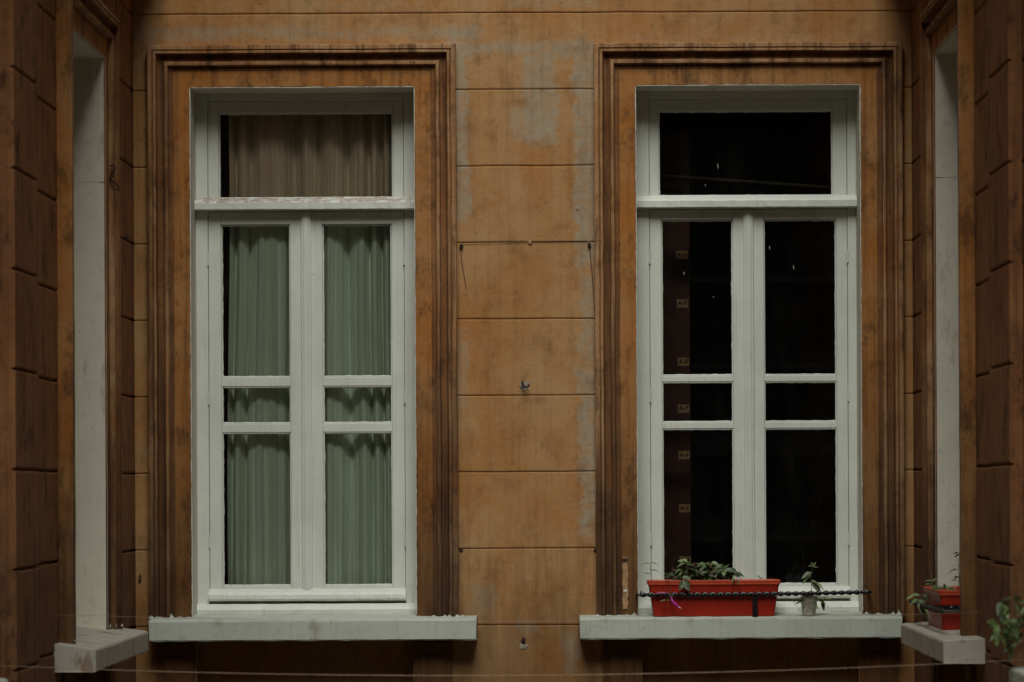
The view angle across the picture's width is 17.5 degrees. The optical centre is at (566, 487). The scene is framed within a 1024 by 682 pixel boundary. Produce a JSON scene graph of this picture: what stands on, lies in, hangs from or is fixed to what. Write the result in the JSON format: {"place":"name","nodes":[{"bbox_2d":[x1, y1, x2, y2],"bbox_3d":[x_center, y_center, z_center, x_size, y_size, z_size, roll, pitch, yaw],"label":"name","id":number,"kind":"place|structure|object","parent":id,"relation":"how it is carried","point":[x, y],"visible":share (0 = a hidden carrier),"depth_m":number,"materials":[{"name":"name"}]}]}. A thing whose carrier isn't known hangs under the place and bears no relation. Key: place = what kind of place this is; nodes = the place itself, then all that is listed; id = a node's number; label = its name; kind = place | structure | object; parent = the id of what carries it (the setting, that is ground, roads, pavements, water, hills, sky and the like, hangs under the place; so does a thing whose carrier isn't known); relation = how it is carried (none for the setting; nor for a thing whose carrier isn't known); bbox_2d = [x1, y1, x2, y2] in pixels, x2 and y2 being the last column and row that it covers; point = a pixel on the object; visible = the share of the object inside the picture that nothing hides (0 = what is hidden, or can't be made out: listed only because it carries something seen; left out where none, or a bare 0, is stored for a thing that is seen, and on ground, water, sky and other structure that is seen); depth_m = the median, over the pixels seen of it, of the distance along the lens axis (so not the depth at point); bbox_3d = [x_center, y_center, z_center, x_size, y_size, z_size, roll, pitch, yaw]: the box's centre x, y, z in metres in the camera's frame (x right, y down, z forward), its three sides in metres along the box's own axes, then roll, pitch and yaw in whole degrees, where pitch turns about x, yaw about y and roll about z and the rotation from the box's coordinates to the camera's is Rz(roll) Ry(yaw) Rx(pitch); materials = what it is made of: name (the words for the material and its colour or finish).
{"place":"outdoors","nodes":[
{"label":"outdoors","id":0,"kind":"place"},
{"label":"ground","id":1,"kind":"structure","parent":0,"visible":0},
{"bbox_2d":[0,0,1023,681],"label":"apartment building","id":2,"kind":"structure","parent":1,"relation":"on","point":[526,534],"depth_m":13.98,"materials":[{"name":"paint"}]},
{"bbox_2d":[73,28,107,629],"bbox_3d":[-1.935,-0.556,12.535,0.280,2.251,0.955,0,0,0],"label":"window","id":3,"kind":"structure","parent":2,"relation":"in","point":[88,65],"depth_m":13.00,"materials":[{"name":"white paint"}]},
{"bbox_2d":[109,164,118,190],"bbox_3d":[-1.775,-1.217,13.080,0.041,0.105,0.008,0,0,0],"label":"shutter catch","id":4,"kind":"object","parent":2,"relation":"attached to","point":[114,182],"visible":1,"depth_m":13.08,"materials":[{"name":"metal"}]},
{"bbox_2d":[189,86,416,616],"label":"window","id":5,"kind":"structure","parent":2,"relation":"in","point":[213,211],"depth_m":14.17,"materials":[{"name":"white paint"}]},
{"bbox_2d":[227,114,391,584],"bbox_3d":[-1.105,-0.586,14.285,1.100,2.184,0.108,0,0,0],"label":"curtain","id":6,"kind":"object","parent":2,"relation":"hanging from","point":[333,155],"visible":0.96,"depth_m":14.27,"materials":[{"name":"fabric"}]},
{"bbox_2d":[0,659,1023,675],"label":"washing line","id":7,"kind":"object","parent":2,"relation":"attached to","point":[505,675],"visible":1,"depth_m":10.58,"materials":[{"name":"fabric"}]},
{"bbox_2d":[71,612,976,621],"bbox_3d":[-0.175,0.455,11.700,3.268,0.032,0.001,0,0,0],"label":"washing line","id":8,"kind":"object","parent":2,"relation":"attached to","point":[504,621],"visible":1,"depth_m":11.70,"materials":[{"name":"fabric"}]},
{"bbox_2d":[460,241,594,318],"bbox_3d":[-0.165,-0.872,13.992,0.566,0.327,0.013,0,0,0],"label":"cable","id":9,"kind":"object","parent":2,"relation":"attached to","point":[589,244],"visible":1,"depth_m":13.99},
{"bbox_2d":[646,579,780,616],"bbox_3d":[0.615,0.462,13.945,0.557,0.150,0.156,0,0,0],"label":"flower trough","id":10,"kind":"object","parent":2,"relation":"on","point":[716,606],"visible":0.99,"depth_m":13.88,"materials":[{"name":"red plastic"}]},
{"bbox_2d":[641,562,657,580],"bbox_3d":[0.351,0.353,13.946,0.085,0.083,0.031,0,0,0],"label":"seedling","id":11,"kind":"object","parent":10,"relation":"on","point":[650,569],"visible":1,"depth_m":13.95,"materials":[{"name":"green plant"}]},
{"bbox_2d":[655,567,690,608],"bbox_3d":[0.452,0.416,13.856,0.115,0.180,0.129,0,0,45],"label":"budding fuchsia","id":12,"kind":"object","parent":10,"relation":"in","point":[685,584],"visible":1,"depth_m":13.84,"materials":[{"name":"purple plant"}]},
{"bbox_2d":[665,559,744,580],"bbox_3d":[0.580,0.359,13.931,0.331,0.125,0.130,0,0,0],"label":"trailing plant","id":13,"kind":"object","parent":10,"relation":"in","point":[717,571],"visible":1,"depth_m":13.94,"materials":[{"name":"green plant"}]},
{"bbox_2d":[649,131,835,582],"bbox_3d":[0.809,-0.079,14.763,1.220,2.950,0.533,0,0,0],"label":"window glass","id":14,"kind":"object","parent":2,"relation":"in","point":[800,464],"visible":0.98,"depth_m":15.00,"materials":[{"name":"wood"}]},
{"bbox_2d":[660,174,830,188],"bbox_3d":[0.782,-1.323,14.420,0.755,0.073,0.015,0,0,0],"label":"cable","id":15,"kind":"object","parent":2,"relation":"attached to","point":[745,181],"visible":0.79,"depth_m":14.41,"materials":[{"name":"paint"}]},
{"bbox_2d":[635,84,862,614],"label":"window","id":16,"kind":"structure","parent":2,"relation":"in","point":[750,118],"depth_m":14.17,"materials":[{"name":"white paint"}]},
{"bbox_2d":[636,585,871,616],"bbox_3d":[0.781,0.472,13.921,0.983,0.129,0.135,0,0,0],"label":"guard bar","id":17,"kind":"object","parent":2,"relation":"attached to","point":[755,595],"visible":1,"depth_m":13.86,"materials":[{"name":"black metal"}]},
{"bbox_2d":[800,596,817,615],"bbox_3d":[1.012,0.493,13.910,0.075,0.082,0.075,0,0,0],"label":"plastic cup","id":18,"kind":"object","parent":2,"relation":"on","point":[808,603],"visible":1,"depth_m":13.88,"materials":[{"name":"plastic"}]},
{"bbox_2d":[796,562,831,610],"bbox_3d":[1.028,0.414,13.897,0.159,0.207,0.042,0,0,0],"label":"leafy cutting","id":19,"kind":"object","parent":18,"relation":"in","point":[817,586],"visible":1,"depth_m":13.90,"materials":[{"name":"green plant"}]},
{"bbox_2d":[909,598,959,613],"bbox_3d":[1.473,0.446,12.520,0.259,0.025,1.112,0,0,0],"label":"guard bar","id":20,"kind":"object","parent":2,"relation":"attached to","point":[946,609],"visible":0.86,"depth_m":12.30,"materials":[{"name":"black metal"}]},
{"bbox_2d":[923,586,959,629],"bbox_3d":[1.453,0.456,12.595,0.156,0.150,0.557,0,0,0],"label":"flower trough","id":21,"kind":"object","parent":2,"relation":"on","point":[944,597],"visible":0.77,"depth_m":12.34,"materials":[{"name":"red plastic"}]},
{"bbox_2d":[907,576,953,618],"bbox_3d":[1.393,0.421,12.581,0.142,0.165,0.434,0,0,-11],"label":"side plant","id":22,"kind":"object","parent":21,"relation":"in","point":[924,612],"visible":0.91,"depth_m":12.70,"materials":[{"name":"green plant"}]},
{"bbox_2d":[948,552,959,589],"bbox_3d":[1.461,0.328,12.488,0.078,0.179,0.030,0,0,0],"label":"tall sprout","id":23,"kind":"object","parent":21,"relation":"on","point":[957,554],"visible":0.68,"depth_m":12.50,"materials":[{"name":"green plant"}]},
{"bbox_2d":[933,25,959,585],"bbox_3d":[1.575,-0.573,12.513,0.280,2.251,0.955,0,0,0],"label":"window","id":24,"kind":"structure","parent":2,"relation":"in","point":[946,117],"depth_m":12.98,"materials":[{"name":"white paint"}]},
{"bbox_2d":[986,595,1023,662],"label":"overhanging plant","id":25,"kind":"object","parent":2,"relation":"hanging from","point":[1006,630],"visible":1,"depth_m":9.76,"materials":[{"name":"green plant"}]}
]}

